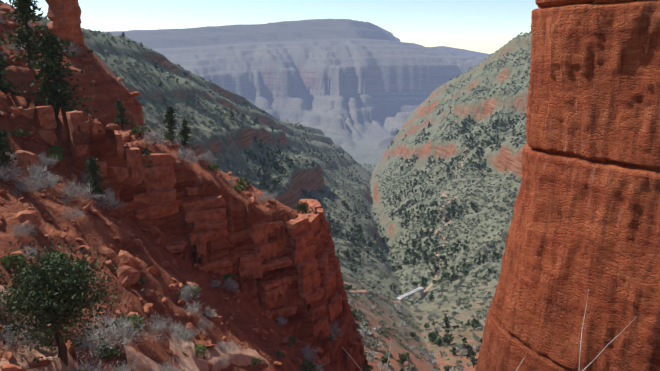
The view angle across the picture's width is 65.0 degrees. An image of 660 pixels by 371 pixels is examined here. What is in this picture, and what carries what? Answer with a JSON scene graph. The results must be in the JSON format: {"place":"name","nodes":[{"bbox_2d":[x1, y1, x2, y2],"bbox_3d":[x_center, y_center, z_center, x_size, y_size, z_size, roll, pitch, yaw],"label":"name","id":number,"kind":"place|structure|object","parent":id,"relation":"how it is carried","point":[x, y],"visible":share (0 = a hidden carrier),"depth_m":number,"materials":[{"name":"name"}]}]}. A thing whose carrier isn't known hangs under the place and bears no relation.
{"place":"outdoors","nodes":[
{"label":"outdoors","id":0,"kind":"place"},
{"bbox_2d":[0,3,531,370],"bbox_3d":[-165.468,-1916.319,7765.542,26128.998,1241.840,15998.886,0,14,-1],"label":"canyon terrain","id":1,"kind":"structure","parent":0,"point":[361,93],"depth_m":407.75,"materials":[{"name":"red stone"}]},
{"bbox_2d":[0,284,73,370],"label":"rock","id":2,"kind":"object","parent":1,"relation":"on","point":[55,364],"visible":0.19,"depth_m":24.75,"materials":[{"name":"stone"}]},
{"bbox_2d":[125,334,199,370],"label":"rock","id":3,"kind":"object","parent":1,"relation":"on","point":[142,360],"visible":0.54,"depth_m":36.59,"materials":[{"name":"brown stone"}]},
{"bbox_2d":[0,0,361,370],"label":"rocks","id":4,"kind":"object","parent":1,"relation":"on","point":[206,218],"visible":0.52,"depth_m":58.53,"materials":[{"name":"red stone"}]},
{"bbox_2d":[0,0,372,370],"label":"green scrub","id":5,"kind":"object","parent":1,"relation":"on","point":[308,363],"visible":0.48,"depth_m":46.97,"materials":[{"name":"green plant"}]},
{"bbox_2d":[177,342,269,370],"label":"rock","id":6,"kind":"object","parent":1,"relation":"on","point":[244,356],"visible":0.65,"depth_m":43.82,"materials":[{"name":"brown stone"}]},
{"bbox_2d":[0,2,497,367],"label":"tree trunks","id":7,"kind":"object","parent":1,"relation":"on","point":[62,350],"visible":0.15,"depth_m":25.32,"materials":[{"name":"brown plant"}]},
{"bbox_2d":[0,0,524,370],"bbox_3d":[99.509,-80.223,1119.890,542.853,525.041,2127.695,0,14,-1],"label":"conifer trees","id":8,"kind":"object","parent":1,"relation":"on","point":[48,55],"visible":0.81,"depth_m":58.83,"materials":[{"name":"green plant"}]},
{"bbox_2d":[0,32,525,370],"bbox_3d":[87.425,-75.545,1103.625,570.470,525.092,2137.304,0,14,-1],"label":"juniper trees","id":9,"kind":"object","parent":1,"relation":"on","point":[57,269],"visible":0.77,"depth_m":24.47,"materials":[{"name":"green plant"}]},
{"bbox_2d":[0,3,525,370],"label":"sagebrush shrubs","id":10,"kind":"object","parent":1,"relation":"on","point":[115,330],"visible":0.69,"depth_m":44.39,"materials":[{"name":"plant"}]},
{"bbox_2d":[35,15,530,370],"bbox_3d":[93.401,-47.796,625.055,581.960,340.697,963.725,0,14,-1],"label":"sage scrub","id":11,"kind":"object","parent":1,"relation":"on","point":[385,328],"visible":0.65,"depth_m":458.16,"materials":[{"name":"green plant"}]},
{"bbox_2d":[346,289,402,302],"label":"trail","id":12,"kind":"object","parent":1,"relation":"on","point":[362,291],"depth_m":271.01,"materials":[{"name":"beige soil"}]},
{"bbox_2d":[396,285,423,301],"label":"foot bridge","id":13,"kind":"structure","parent":1,"relation":"on","point":[419,290],"depth_m":355.99,"materials":[{"name":"metal"}]},
{"bbox_2d":[418,147,466,296],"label":"trail","id":14,"kind":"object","parent":1,"relation":"on","point":[442,226],"depth_m":487.16,"materials":[{"name":"beige soil"}]},
{"bbox_2d":[342,289,636,370],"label":"bare branches","id":15,"kind":"object","parent":1,"relation":"on","point":[523,358],"visible":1,"depth_m":6.93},
{"bbox_2d":[475,0,659,370],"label":"sandstone wall","id":16,"kind":"structure","parent":1,"relation":"on","point":[586,214],"depth_m":36.11,"materials":[{"name":"red stone"}]},
{"bbox_2d":[1,0,537,53],"label":"sky","id":17,"kind":"structure","parent":0,"point":[484,26],"materials":[{"name":"white"}]}
]}

